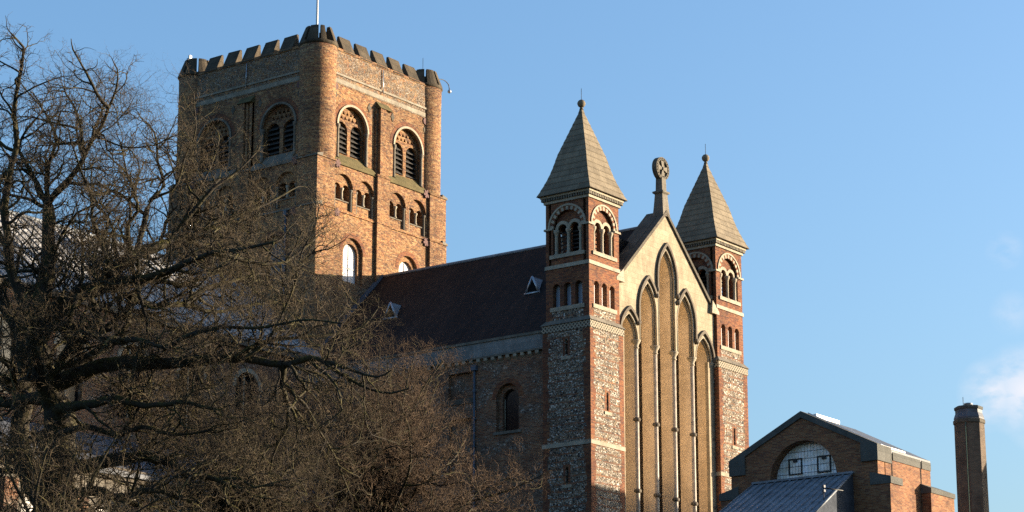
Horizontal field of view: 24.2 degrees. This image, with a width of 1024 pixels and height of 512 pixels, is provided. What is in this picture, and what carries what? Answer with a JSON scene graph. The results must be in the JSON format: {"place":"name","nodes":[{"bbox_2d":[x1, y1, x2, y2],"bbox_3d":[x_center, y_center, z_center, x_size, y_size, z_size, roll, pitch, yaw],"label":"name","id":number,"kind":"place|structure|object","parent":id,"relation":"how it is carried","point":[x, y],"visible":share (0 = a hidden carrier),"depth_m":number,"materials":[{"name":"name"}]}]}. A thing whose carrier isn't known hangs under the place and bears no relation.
{"place":"outdoors","nodes":[
{"label":"outdoors","id":0,"kind":"place"},
{"bbox_2d":[0,0,1023,511],"label":"sky","id":1,"kind":"structure","parent":0,"point":[866,157],"materials":[{"name":"blue"}]},
{"bbox_3d":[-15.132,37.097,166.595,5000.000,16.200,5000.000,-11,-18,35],"label":"ground","id":2,"kind":"structure","parent":0,"visible":0},
{"bbox_2d":[0,417,193,511],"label":"bare tree","id":3,"kind":"object","parent":2,"relation":"on","point":[44,498],"visible":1,"depth_m":70.26,"materials":[{"name":"brown plant"}]},
{"bbox_2d":[0,211,346,511],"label":"cathedral nave","id":4,"kind":"structure","parent":2,"relation":"on","point":[73,395],"depth_m":151.49,"materials":[{"name":"brick"}]},
{"bbox_2d":[0,315,14,393],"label":"window","id":5,"kind":"structure","parent":4,"relation":"in","point":[6,354],"depth_m":141.30,"materials":[{"name":"grey glass"}]},
{"bbox_2d":[57,334,78,400],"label":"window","id":6,"kind":"structure","parent":4,"relation":"in","point":[73,395],"depth_m":145.04,"materials":[{"name":"grey glass"}]},
{"bbox_2d":[118,347,140,419],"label":"window","id":7,"kind":"structure","parent":4,"relation":"in","point":[130,352],"depth_m":149.10,"materials":[{"name":"grey glass"}]},
{"bbox_2d":[178,367,198,431],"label":"window","id":8,"kind":"structure","parent":4,"relation":"in","point":[189,380],"depth_m":153.23,"materials":[{"name":"grey glass"}]},
{"bbox_2d":[234,373,253,442],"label":"window","id":9,"kind":"structure","parent":4,"relation":"in","point":[247,377],"depth_m":157.32,"materials":[{"name":"grey glass"}]},
{"bbox_2d":[0,11,423,511],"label":"oak tree","id":10,"kind":"object","parent":2,"relation":"on","point":[40,312],"visible":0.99,"depth_m":73.85,"materials":[{"name":"brown plant"}]},
{"bbox_2d":[102,364,361,511],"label":"bare tree","id":11,"kind":"object","parent":2,"relation":"on","point":[220,504],"visible":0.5,"depth_m":87.31,"materials":[{"name":"brown plant"}]},
{"bbox_2d":[167,24,447,350],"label":"crossing tower","id":12,"kind":"structure","parent":2,"relation":"on","point":[358,126],"depth_m":172.56,"materials":[{"name":"brick"}]},
{"bbox_2d":[195,114,234,177],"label":"belfry window","id":13,"kind":"structure","parent":12,"relation":"in","point":[228,122],"depth_m":174.91,"materials":[{"name":"brick"}]},
{"bbox_2d":[268,242,282,279],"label":"arched window","id":14,"kind":"structure","parent":12,"relation":"in","point":[275,242],"depth_m":168.89,"materials":[{"name":"grey glass"}]},
{"bbox_2d":[257,97,298,162],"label":"belfry window","id":15,"kind":"structure","parent":12,"relation":"in","point":[274,132],"depth_m":171.53,"materials":[{"name":"brick"}]},
{"bbox_2d":[316,0,318,37],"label":"flagpole","id":16,"kind":"object","parent":12,"relation":"on","point":[317,3],"visible":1,"depth_m":171.58,"materials":[{"name":"white metal"}]},
{"bbox_2d":[343,244,354,283],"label":"arched window","id":17,"kind":"structure","parent":12,"relation":"in","point":[349,253],"depth_m":169.61,"materials":[{"name":"white glass"}]},
{"bbox_2d":[335,100,370,167],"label":"belfry window","id":18,"kind":"structure","parent":12,"relation":"in","point":[355,139],"depth_m":172.41,"materials":[{"name":"stone"}]},
{"bbox_2d":[399,262,409,271],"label":"arched window","id":19,"kind":"structure","parent":12,"relation":"in","point":[403,266],"depth_m":174.57,"materials":[{"name":"white glass"}]},
{"bbox_2d":[390,122,423,187],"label":"belfry window","id":20,"kind":"structure","parent":12,"relation":"in","point":[410,159],"depth_m":177.27,"materials":[{"name":"stone"}]},
{"bbox_2d":[224,330,559,511],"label":"bare tree","id":21,"kind":"object","parent":2,"relation":"on","point":[394,487],"visible":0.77,"depth_m":91.61,"materials":[{"name":"brown plant"}]},
{"bbox_2d":[305,157,718,511],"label":"transept","id":22,"kind":"structure","parent":2,"relation":"on","point":[488,312],"depth_m":155.60,"materials":[{"name":"beige brick"}]},
{"bbox_2d":[505,390,518,430],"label":"side window","id":23,"kind":"structure","parent":22,"relation":"in","point":[512,397],"depth_m":151.59,"materials":[{"name":"black glass"}]},
{"bbox_2d":[536,88,626,511],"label":"stair turret","id":24,"kind":"object","parent":2,"relation":"on","point":[581,197],"visible":1,"depth_m":148.97,"materials":[{"name":"grey brick"}]},
{"bbox_2d":[676,144,748,511],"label":"stair turret","id":25,"kind":"object","parent":2,"relation":"on","point":[715,245],"visible":0.59,"depth_m":161.79,"materials":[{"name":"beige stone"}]},
{"bbox_2d":[719,471,854,511],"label":"lead porch","id":26,"kind":"object","parent":2,"relation":"on","point":[800,494],"visible":1,"depth_m":135.45,"materials":[{"name":"grey metal"}]},
{"bbox_2d":[821,485,842,494],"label":"flood lamp","id":27,"kind":"object","parent":26,"relation":"attached to","point":[824,488],"visible":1,"depth_m":132.78,"materials":[{"name":"metal"}]},
{"bbox_2d":[719,411,954,511],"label":"chapter house","id":28,"kind":"structure","parent":2,"relation":"on","point":[887,477],"depth_m":138.47,"materials":[{"name":"brick"}]},
{"bbox_2d":[777,442,836,478],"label":"half round window","id":29,"kind":"structure","parent":28,"relation":"in","point":[810,458],"depth_m":138.91,"materials":[{"name":"white glass"}]},
{"bbox_2d":[953,403,988,511],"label":"boiler chimney","id":30,"kind":"object","parent":2,"relation":"on","point":[970,457],"visible":1,"depth_m":149.06,"materials":[{"name":"brick"}]}
]}

